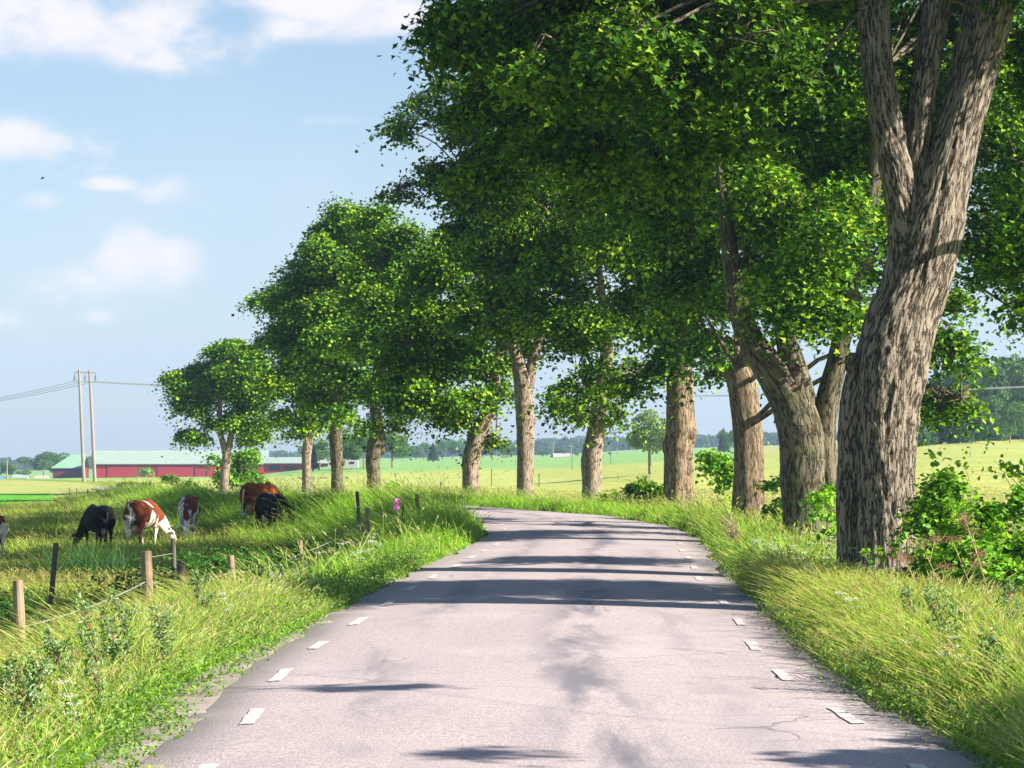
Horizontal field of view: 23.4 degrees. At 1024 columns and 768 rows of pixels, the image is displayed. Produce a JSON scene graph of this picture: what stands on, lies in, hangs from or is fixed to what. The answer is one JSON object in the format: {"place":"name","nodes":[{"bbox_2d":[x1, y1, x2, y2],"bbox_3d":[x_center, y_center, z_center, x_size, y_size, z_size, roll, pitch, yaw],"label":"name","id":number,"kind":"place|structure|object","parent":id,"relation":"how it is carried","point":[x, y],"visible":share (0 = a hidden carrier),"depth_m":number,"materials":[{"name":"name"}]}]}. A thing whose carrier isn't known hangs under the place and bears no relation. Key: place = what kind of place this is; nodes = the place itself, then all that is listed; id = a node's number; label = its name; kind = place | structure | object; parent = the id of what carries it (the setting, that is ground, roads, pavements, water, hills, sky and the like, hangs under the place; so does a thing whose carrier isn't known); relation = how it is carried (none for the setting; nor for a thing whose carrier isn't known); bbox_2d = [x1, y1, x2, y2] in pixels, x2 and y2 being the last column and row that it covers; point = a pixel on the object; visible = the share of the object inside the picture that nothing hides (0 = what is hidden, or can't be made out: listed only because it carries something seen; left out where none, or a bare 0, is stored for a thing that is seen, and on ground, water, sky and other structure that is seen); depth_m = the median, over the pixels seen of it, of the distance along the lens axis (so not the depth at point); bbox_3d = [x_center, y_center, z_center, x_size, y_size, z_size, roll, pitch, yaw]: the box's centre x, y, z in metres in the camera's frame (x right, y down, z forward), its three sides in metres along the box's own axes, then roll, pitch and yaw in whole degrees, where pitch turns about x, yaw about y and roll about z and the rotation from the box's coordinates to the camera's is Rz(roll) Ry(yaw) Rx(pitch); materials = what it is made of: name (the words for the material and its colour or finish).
{"place":"outdoors","nodes":[
{"label":"outdoors","id":0,"kind":"place"},
{"bbox_2d":[0,496,335,649],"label":"pasture grass","id":1,"kind":"structure","parent":0,"point":[49,523],"depth_m":69.95,"materials":[{"name":"plant"}]},
{"bbox_2d":[0,439,1023,767],"bbox_3d":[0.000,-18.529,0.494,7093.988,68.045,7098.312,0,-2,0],"label":"ground","id":2,"kind":"structure","parent":0,"point":[554,473],"depth_m":218.24,"materials":[{"name":"plant"}]},
{"bbox_2d":[0,515,7,557],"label":"cow","id":3,"kind":"object","parent":2,"relation":"on","point":[3,530],"visible":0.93,"depth_m":69.25},
{"bbox_2d":[1,462,18,477],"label":"tree","id":4,"kind":"object","parent":2,"relation":"on","point":[12,468],"visible":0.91,"depth_m":638.65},
{"bbox_2d":[0,655,22,723],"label":"mugwort","id":5,"kind":"object","parent":2,"relation":"on","point":[2,681],"visible":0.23,"depth_m":16.40,"materials":[{"name":"green plant"}]},
{"bbox_2d":[0,642,45,746],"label":"mugwort","id":6,"kind":"object","parent":2,"relation":"on","point":[18,683],"visible":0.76,"depth_m":14.75,"materials":[{"name":"green plant"}]},
{"bbox_2d":[17,468,31,474],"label":"tree","id":7,"kind":"object","parent":2,"relation":"on","point":[27,471],"visible":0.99,"depth_m":619.02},
{"bbox_2d":[20,647,54,734],"bbox_3d":[-2.998,2.105,15.740,0.249,0.854,0.224,-1,-2,27],"label":"mugwort","id":8,"kind":"object","parent":2,"relation":"on","point":[42,666],"visible":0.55,"depth_m":15.72,"materials":[{"name":"green plant"}]},
{"bbox_2d":[16,451,61,474],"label":"tree","id":9,"kind":"object","parent":2,"relation":"on","point":[43,459],"visible":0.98,"depth_m":658.87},
{"bbox_2d":[27,615,57,663],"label":"mugwort","id":10,"kind":"object","parent":2,"relation":"on","point":[37,633],"visible":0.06,"depth_m":20.45,"materials":[{"name":"green plant"}]},
{"bbox_2d":[46,452,69,472],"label":"tree","id":11,"kind":"object","parent":2,"relation":"on","point":[62,457],"visible":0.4,"depth_m":666.14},
{"bbox_2d":[40,625,77,693],"bbox_3d":[-3.177,2.143,17.464,0.325,0.876,0.243,0,-2,0],"label":"mugwort","id":12,"kind":"object","parent":2,"relation":"on","point":[57,651],"visible":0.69,"depth_m":17.46,"materials":[{"name":"green plant"}]},
{"bbox_2d":[52,680,82,735],"bbox_3d":[-2.703,2.100,15.157,0.202,0.640,0.216,1,-2,-40],"label":"yarrow","id":13,"kind":"object","parent":2,"relation":"on","point":[72,707],"visible":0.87,"depth_m":15.16,"materials":[{"name":"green plant"}]},
{"bbox_2d":[51,455,90,477],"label":"barn wing","id":14,"kind":"structure","parent":2,"relation":"on","point":[69,466],"depth_m":612.13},
{"bbox_2d":[73,369,96,481],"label":"power pole","id":15,"kind":"object","parent":2,"relation":"on","point":[89,372],"visible":0.96,"depth_m":269.84,"materials":[{"name":"wood"}]},
{"bbox_2d":[74,381,1022,395],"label":"power line","id":16,"kind":"object","parent":15,"relation":"attached to","point":[694,395],"visible":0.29,"depth_m":266.36,"materials":[{"name":"metal"}]},
{"bbox_2d":[12,537,167,583],"bbox_3d":[-8.829,3.814,51.966,3.251,1.216,3.559,1,-2,-29],"label":"weed clump","id":17,"kind":"object","parent":2,"relation":"on","point":[93,565],"visible":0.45,"depth_m":51.72,"materials":[{"name":"green plant"}]},
{"bbox_2d":[69,588,110,722],"bbox_3d":[-2.785,1.903,16.361,0.296,1.104,0.271,0,-2,0],"label":"mugwort","id":18,"kind":"object","parent":2,"relation":"on","point":[90,631],"visible":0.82,"depth_m":16.36,"materials":[{"name":"green plant"}]},
{"bbox_2d":[71,504,115,546],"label":"cow","id":19,"kind":"object","parent":2,"relation":"on","point":[100,521],"visible":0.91,"depth_m":73.25},
{"bbox_2d":[96,600,134,686],"bbox_3d":[-2.902,2.055,18.098,0.302,0.960,0.262,0,-2,0],"label":"mugwort","id":20,"kind":"object","parent":2,"relation":"on","point":[113,649],"visible":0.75,"depth_m":18.11,"materials":[{"name":"green plant"}]},
{"bbox_2d":[46,538,184,618],"bbox_3d":[-6.749,3.498,42.011,2.223,1.762,9.717,0,-2,-8],"label":"old fence","id":21,"kind":"object","parent":2,"relation":"on","point":[180,568],"visible":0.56,"depth_m":39.90,"materials":[{"name":"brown wood"}]},
{"bbox_2d":[106,588,142,637],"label":"mugwort","id":22,"kind":"object","parent":2,"relation":"on","point":[118,608],"visible":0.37,"depth_m":20.92,"materials":[{"name":"green plant"}]},
{"bbox_2d":[133,467,154,476],"bbox_3d":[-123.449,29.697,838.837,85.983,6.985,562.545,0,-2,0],"label":"field bush","id":23,"kind":"object","parent":2,"relation":"on","point":[143,471],"visible":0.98,"depth_m":559.62,"materials":[{"name":"green plant"}]},
{"bbox_2d":[123,499,175,544],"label":"cow","id":24,"kind":"object","parent":2,"relation":"on","point":[139,517],"visible":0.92,"depth_m":72.17},
{"bbox_2d":[146,603,176,672],"bbox_3d":[-2.747,2.122,19.450,0.239,0.820,0.246,-1,-2,32],"label":"mugwort","id":25,"kind":"object","parent":2,"relation":"on","point":[159,628],"visible":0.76,"depth_m":19.44,"materials":[{"name":"green plant"}]},
{"bbox_2d":[157,473,185,488],"bbox_3d":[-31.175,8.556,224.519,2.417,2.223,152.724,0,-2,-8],"label":"field bush","id":26,"kind":"object","parent":2,"relation":"on","point":[169,478],"visible":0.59,"depth_m":149.79,"materials":[{"name":"green plant"}]},
{"bbox_2d":[0,566,353,767],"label":"roadside grass","id":27,"kind":"structure","parent":2,"relation":"on","point":[186,621],"depth_m":19.92,"materials":[{"name":"plant"}]},
{"bbox_2d":[95,450,276,477],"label":"barn","id":28,"kind":"structure","parent":2,"relation":"on","point":[121,463],"depth_m":601.91,"materials":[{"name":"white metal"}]},
{"bbox_2d":[107,466,144,477],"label":"sliding door","id":29,"kind":"structure","parent":28,"relation":"in","point":[112,471],"depth_m":600.15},
{"bbox_2d":[157,466,194,476],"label":"sliding door","id":30,"kind":"structure","parent":28,"relation":"in","point":[186,471],"depth_m":601.17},
{"bbox_2d":[207,466,242,476],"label":"sliding door","id":31,"kind":"structure","parent":28,"relation":"in","point":[209,472],"depth_m":601.91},
{"bbox_2d":[0,531,375,638],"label":"nettles","id":32,"kind":"object","parent":2,"relation":"on","point":[192,563],"visible":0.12,"depth_m":43.66,"materials":[{"name":"green plant"}]},
{"bbox_2d":[177,495,200,536],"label":"cow","id":33,"kind":"object","parent":2,"relation":"on","point":[188,509],"visible":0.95,"depth_m":79.17},
{"bbox_2d":[13,508,369,667],"bbox_3d":[-3.890,3.089,36.934,0.642,1.974,30.142,0,-2,2],"label":"wire fence","id":34,"kind":"object","parent":2,"relation":"on","point":[18,592],"visible":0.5,"depth_m":27.39,"materials":[{"name":"brown wood"}]},
{"bbox_2d":[181,474,209,491],"bbox_3d":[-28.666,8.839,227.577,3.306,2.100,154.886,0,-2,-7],"label":"field bush","id":35,"kind":"object","parent":2,"relation":"on","point":[190,481],"visible":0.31,"depth_m":151.68,"materials":[{"name":"green plant"}]},
{"bbox_2d":[188,567,216,621],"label":"mugwort","id":36,"kind":"object","parent":2,"relation":"on","point":[194,581],"visible":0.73,"depth_m":23.95,"materials":[{"name":"green plant"}]},
{"bbox_2d":[69,488,362,543],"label":"wire fence","id":37,"kind":"object","parent":2,"relation":"on","point":[241,519],"visible":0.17,"depth_m":77.53,"materials":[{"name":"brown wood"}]},
{"bbox_2d":[151,336,286,492],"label":"maple tree","id":38,"kind":"object","parent":2,"relation":"on","point":[221,377],"visible":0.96,"depth_m":171.30,"materials":[{"name":"green plant"}]},
{"bbox_2d":[0,530,451,767],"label":"verge herbs","id":39,"kind":"object","parent":2,"relation":"on","point":[162,704],"visible":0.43,"depth_m":18.84,"materials":[{"name":"green plant"}]},
{"bbox_2d":[200,447,268,490],"bbox_3d":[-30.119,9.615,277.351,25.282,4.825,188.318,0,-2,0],"label":"hazel bush","id":40,"kind":"object","parent":2,"relation":"on","point":[240,461],"visible":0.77,"depth_m":184.70,"materials":[{"name":"green plant"}]},
{"bbox_2d":[0,465,508,638],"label":"roadside grass","id":41,"kind":"structure","parent":2,"relation":"on","point":[332,512],"depth_m":66.01,"materials":[{"name":"plant"}]},
{"bbox_2d":[239,482,279,525],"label":"cow","id":42,"kind":"object","parent":2,"relation":"on","point":[249,491],"visible":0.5,"depth_m":81.12},
{"bbox_2d":[254,493,294,530],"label":"cow","id":43,"kind":"object","parent":2,"relation":"on","point":[261,508],"visible":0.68,"depth_m":76.95},
{"bbox_2d":[261,457,329,471],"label":"cattle shed","id":44,"kind":"structure","parent":2,"relation":"on","point":[278,464],"depth_m":559.56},
{"bbox_2d":[229,282,364,491],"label":"maple tree","id":45,"kind":"object","parent":2,"relation":"on","point":[275,380],"visible":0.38,"depth_m":142.37,"materials":[{"name":"green plant"}]},
{"bbox_2d":[298,440,329,469],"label":"tree","id":46,"kind":"object","parent":2,"relation":"on","point":[321,454],"visible":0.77,"depth_m":399.32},
{"bbox_2d":[311,445,319,470],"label":"spruce tree","id":47,"kind":"object","parent":2,"relation":"on","point":[314,463],"visible":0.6,"depth_m":389.47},
{"bbox_2d":[245,191,388,492],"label":"maple tree","id":48,"kind":"object","parent":2,"relation":"on","point":[306,285],"visible":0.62,"depth_m":126.45,"materials":[{"name":"green plant"}]},
{"bbox_2d":[325,427,370,459],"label":"tree","id":49,"kind":"object","parent":2,"relation":"on","point":[347,454],"visible":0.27,"depth_m":387.29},
{"bbox_2d":[346,460,358,467],"bbox_3d":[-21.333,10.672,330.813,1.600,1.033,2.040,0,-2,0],"label":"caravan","id":50,"kind":"object","parent":2,"relation":"on","point":[352,463],"visible":1,"depth_m":329.83,"materials":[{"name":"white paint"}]},
{"bbox_2d":[349,434,380,468],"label":"tree","id":51,"kind":"object","parent":2,"relation":"on","point":[363,443],"visible":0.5,"depth_m":369.25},
{"bbox_2d":[355,491,419,539],"bbox_3d":[-2.645,3.605,58.064,1.043,2.110,4.302,0,-2,-18],"label":"wire fence","id":52,"kind":"object","parent":2,"relation":"on","point":[359,507],"visible":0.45,"depth_m":59.89,"materials":[{"name":"brown wood"}]},
{"bbox_2d":[319,197,467,490],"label":"maple tree","id":53,"kind":"object","parent":2,"relation":"on","point":[386,245],"visible":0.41,"depth_m":112.45,"materials":[{"name":"green plant"}]},
{"bbox_2d":[393,498,401,539],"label":"fireweed","id":54,"kind":"object","parent":2,"relation":"on","point":[395,504],"visible":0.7,"depth_m":44.99,"materials":[{"name":"pink plant"}]},
{"bbox_2d":[384,431,411,467],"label":"tree","id":55,"kind":"object","parent":2,"relation":"on","point":[404,449],"visible":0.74,"depth_m":378.16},
{"bbox_2d":[410,446,424,459],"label":"tree","id":56,"kind":"object","parent":2,"relation":"on","point":[418,453],"visible":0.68,"depth_m":799.26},
{"bbox_2d":[0,431,837,469],"bbox_3d":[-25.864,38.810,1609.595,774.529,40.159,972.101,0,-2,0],"label":"forest","id":57,"kind":"object","parent":2,"relation":"on","point":[549,445],"visible":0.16,"depth_m":1377.35,"materials":[{"name":"green plant"}]},
{"bbox_2d":[416,442,430,458],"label":"tree","id":58,"kind":"object","parent":2,"relation":"on","point":[423,445],"visible":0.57,"depth_m":818.49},
{"bbox_2d":[426,443,439,461],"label":"spruce tree","id":59,"kind":"object","parent":2,"relation":"on","point":[433,456],"visible":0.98,"depth_m":559.35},
{"bbox_2d":[435,439,454,458],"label":"tree","id":60,"kind":"object","parent":2,"relation":"on","point":[445,445],"visible":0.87,"depth_m":829.46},
{"bbox_2d":[355,225,543,495],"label":"maple tree","id":61,"kind":"object","parent":2,"relation":"on","point":[453,410],"visible":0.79,"depth_m":97.37,"materials":[{"name":"green plant"}]},
{"bbox_2d":[451,442,465,455],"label":"tree","id":62,"kind":"object","parent":2,"relation":"on","point":[460,446],"visible":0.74,"depth_m":828.56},
{"bbox_2d":[355,50,639,497],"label":"maple tree","id":63,"kind":"object","parent":2,"relation":"on","point":[493,288],"visible":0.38,"depth_m":89.66,"materials":[{"name":"green plant"}]},
{"bbox_2d":[455,75,666,503],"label":"maple tree","id":64,"kind":"object","parent":2,"relation":"on","point":[566,318],"visible":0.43,"depth_m":83.88,"materials":[{"name":"green plant"}]},
{"bbox_2d":[353,482,881,583],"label":"roadside grass","id":65,"kind":"structure","parent":2,"relation":"on","point":[652,513],"depth_m":62.10,"materials":[{"name":"plant"}]},
{"bbox_2d":[592,473,662,506],"bbox_3d":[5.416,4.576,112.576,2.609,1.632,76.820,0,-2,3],"label":"sapling bush","id":66,"kind":"object","parent":2,"relation":"on","point":[639,485],"visible":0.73,"depth_m":74.85,"materials":[{"name":"green plant"}]},
{"bbox_2d":[625,409,665,473],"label":"tree","id":67,"kind":"object","parent":2,"relation":"on","point":[655,432],"visible":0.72,"depth_m":203.97,"materials":[{"name":"plant"}]},
{"bbox_2d":[378,0,1023,573],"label":"maple tree","id":68,"kind":"object","parent":2,"relation":"on","point":[548,72],"visible":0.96,"depth_m":35.45,"materials":[{"name":"green plant"}]},
{"bbox_2d":[525,107,886,507],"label":"maple tree","id":69,"kind":"object","parent":2,"relation":"on","point":[681,433],"visible":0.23,"depth_m":73.69,"materials":[{"name":"green plant"}]},
{"bbox_2d":[689,448,733,506],"bbox_3d":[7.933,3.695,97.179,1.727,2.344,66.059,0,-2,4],"label":"sapling bush","id":70,"kind":"object","parent":2,"relation":"on","point":[716,464],"visible":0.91,"depth_m":64.79,"materials":[{"name":"green plant"}]},
{"bbox_2d":[420,0,1018,521],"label":"maple tree","id":71,"kind":"object","parent":2,"relation":"on","point":[684,280],"visible":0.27,"depth_m":61.84,"materials":[{"name":"green plant"}]},
{"bbox_2d":[716,428,730,452],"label":"spruce tree","id":72,"kind":"object","parent":2,"relation":"on","point":[721,447],"visible":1,"depth_m":559.34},
{"bbox_2d":[716,430,733,452],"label":"tree","id":73,"kind":"object","parent":2,"relation":"on","point":[728,440],"visible":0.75,"depth_m":558.51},
{"bbox_2d":[751,472,781,524],"bbox_3d":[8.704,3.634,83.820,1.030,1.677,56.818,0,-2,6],"label":"sapling bush","id":74,"kind":"object","parent":2,"relation":"on","point":[768,485],"visible":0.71,"depth_m":55.95,"materials":[{"name":"green plant"}]},
{"bbox_2d":[791,481,836,552],"bbox_3d":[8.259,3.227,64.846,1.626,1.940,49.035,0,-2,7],"label":"sapling bush","id":75,"kind":"object","parent":2,"relation":"on","point":[823,496],"visible":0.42,"depth_m":44.06,"materials":[{"name":"green plant"}]},
{"bbox_2d":[662,513,1023,767],"bbox_3d":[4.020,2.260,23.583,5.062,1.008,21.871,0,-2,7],"label":"roadside grass","id":76,"kind":"structure","parent":2,"relation":"on","point":[824,581],"depth_m":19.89,"materials":[{"name":"plant"}]},
{"bbox_2d":[668,0,1023,542],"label":"maple tree","id":77,"kind":"object","parent":2,"relation":"on","point":[808,274],"visible":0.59,"depth_m":48.79,"materials":[{"name":"green plant"}]},
{"bbox_2d":[835,589,865,614],"bbox_3d":[3.086,2.220,22.673,0.312,0.688,0.205,0,-2,0],"label":"yarrow","id":78,"kind":"object","parent":2,"relation":"on","point":[851,599],"visible":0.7,"depth_m":22.64,"materials":[{"name":"white plant"}]},
{"bbox_2d":[887,549,936,593],"bbox_3d":[3.955,2.159,24.504,0.500,1.050,0.351,1,-2,-23],"label":"dry umbel","id":79,"kind":"object","parent":2,"relation":"on","point":[903,557],"visible":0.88,"depth_m":24.46,"materials":[{"name":"brown plant"}]},
{"bbox_2d":[898,582,927,632],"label":"mugwort","id":80,"kind":"object","parent":2,"relation":"on","point":[904,595],"visible":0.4,"depth_m":21.42,"materials":[{"name":"green plant"}]},
{"bbox_2d":[909,532,960,596],"bbox_3d":[4.018,2.036,23.524,0.537,1.267,0.310,1,-2,-30],"label":"dry umbel","id":81,"kind":"object","parent":2,"relation":"on","point":[934,539],"visible":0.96,"depth_m":23.51,"materials":[{"name":"brown plant"}]},
{"bbox_2d":[928,587,946,606],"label":"mugwort","id":82,"kind":"object","parent":2,"relation":"on","point":[944,592],"visible":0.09,"depth_m":22.93,"materials":[{"name":"green plant"}]},
{"bbox_2d":[918,575,964,677],"bbox_3d":[3.212,1.980,18.474,0.343,1.110,0.296,0,-2,0],"label":"mugwort","id":83,"kind":"object","parent":2,"relation":"on","point":[927,595],"visible":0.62,"depth_m":18.45,"materials":[{"name":"green plant"}]},
{"bbox_2d":[860,449,1023,599],"bbox_3d":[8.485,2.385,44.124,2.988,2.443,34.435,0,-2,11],"label":"linden bush","id":84,"kind":"object","parent":2,"relation":"on","point":[936,505],"visible":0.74,"depth_m":29.83,"materials":[{"name":"green plant"}]},
{"bbox_2d":[930,645,955,677],"bbox_3d":[3.135,2.158,17.842,0.244,0.558,0.212,1,-2,-26],"label":"yarrow","id":85,"kind":"object","parent":2,"relation":"on","point":[943,654],"visible":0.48,"depth_m":17.82,"materials":[{"name":"green plant"}]},
{"bbox_2d":[940,635,972,674],"bbox_3d":[3.211,2.124,17.858,0.278,0.634,0.254,0,-2,0],"label":"yarrow","id":86,"kind":"object","parent":2,"relation":"on","point":[956,650],"visible":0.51,"depth_m":17.83,"materials":[{"name":"green plant"}]},
{"bbox_2d":[935,362,986,401],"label":"tree","id":87,"kind":"object","parent":2,"relation":"on","point":[947,382],"visible":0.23,"depth_m":344.81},
{"bbox_2d":[938,534,992,595],"bbox_3d":[4.486,2.106,24.397,0.539,1.262,0.381,-1,-2,24],"label":"dry umbel","id":88,"kind":"object","parent":2,"relation":"on","point":[975,561],"visible":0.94,"depth_m":24.40,"materials":[{"name":"brown plant"}]},
{"bbox_2d":[953,593,983,649],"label":"mugwort","id":89,"kind":"object","parent":2,"relation":"on","point":[961,612],"visible":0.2,"depth_m":19.91,"materials":[{"name":"green plant"}]},
{"bbox_2d":[917,402,1023,445],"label":"wood understorey","id":90,"kind":"object","parent":2,"relation":"on","point":[932,437],"visible":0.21,"depth_m":328.95,"materials":[{"name":"plant"}]},
{"bbox_2d":[950,509,990,620],"bbox_3d":[4.411,1.966,23.901,0.361,1.525,0.386,0,-2,-12],"label":"dry umbel","id":91,"kind":"object","parent":2,"relation":"on","point":[964,519],"visible":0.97,"depth_m":23.91,"materials":[{"name":"brown plant"}]},
{"bbox_2d":[930,359,1011,405],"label":"tree","id":92,"kind":"object","parent":2,"relation":"on","point":[985,380],"visible":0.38,"depth_m":343.51,"materials":[{"name":"plant"}]},
{"bbox_2d":[951,4,1023,355],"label":"maple tree","id":93,"kind":"object","parent":2,"relation":"on","point":[1004,264],"visible":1,"depth_m":37.47,"materials":[{"name":"green plant"}]},
{"bbox_2d":[971,622,1006,700],"bbox_3d":[3.237,2.032,16.764,0.214,0.844,0.211,-1,-2,32],"label":"mugwort","id":94,"kind":"object","parent":2,"relation":"on","point":[990,640],"visible":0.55,"depth_m":16.77,"materials":[{"name":"green plant"}]},
{"bbox_2d":[975,397,1017,427],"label":"tree","id":95,"kind":"object","parent":2,"relation":"on","point":[995,405],"visible":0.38,"depth_m":334.50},
{"bbox_2d":[986,629,1014,678],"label":"mugwort","id":96,"kind":"object","parent":2,"relation":"on","point":[997,650],"visible":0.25,"depth_m":17.46,"materials":[{"name":"green plant"}]},
{"bbox_2d":[981,362,1020,397],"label":"tree","id":97,"kind":"object","parent":2,"relation":"on","point":[1012,383],"visible":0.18,"depth_m":346.82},
{"bbox_2d":[995,357,1012,400],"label":"spruce tree","id":98,"kind":"object","parent":2,"relation":"on","point":[1003,365],"visible":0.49,"depth_m":344.74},
{"bbox_2d":[986,388,1023,417],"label":"tree","id":99,"kind":"object","parent":2,"relation":"on","point":[1015,400],"visible":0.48,"depth_m":337.00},
{"bbox_2d":[995,354,1023,438],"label":"tree","id":100,"kind":"object","parent":2,"relation":"on","point":[1017,364],"visible":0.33,"depth_m":347.14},
{"bbox_2d":[995,577,1023,635],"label":"mugwort","id":101,"kind":"object","parent":2,"relation":"on","point":[1007,590],"visible":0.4,"depth_m":21.95,"materials":[{"name":"green plant"}]},
{"bbox_2d":[996,404,1023,442],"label":"tree","id":102,"kind":"object","parent":2,"relation":"on","point":[1007,419],"visible":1,"depth_m":311.31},
{"bbox_2d":[0,0,1023,460],"label":"sky","id":103,"kind":"structure","parent":0,"point":[182,149],"materials":[{"name":"blue"}]},
{"bbox_2d":[94,487,979,767],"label":"road","id":104,"kind":"structure","parent":0,"point":[541,639],"depth_m":19.31,"materials":[{"name":"asphalt"}]},
{"bbox_2d":[198,507,927,767],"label":"road markings","id":105,"kind":"object","parent":104,"relation":"on","point":[252,715],"visible":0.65,"depth_m":19.98,"materials":[{"name":"paint"}]},
{"bbox_2d":[366,483,1023,545],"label":"field grass","id":106,"kind":"structure","parent":0,"point":[706,492],"depth_m":114.13,"materials":[{"name":"plant"}]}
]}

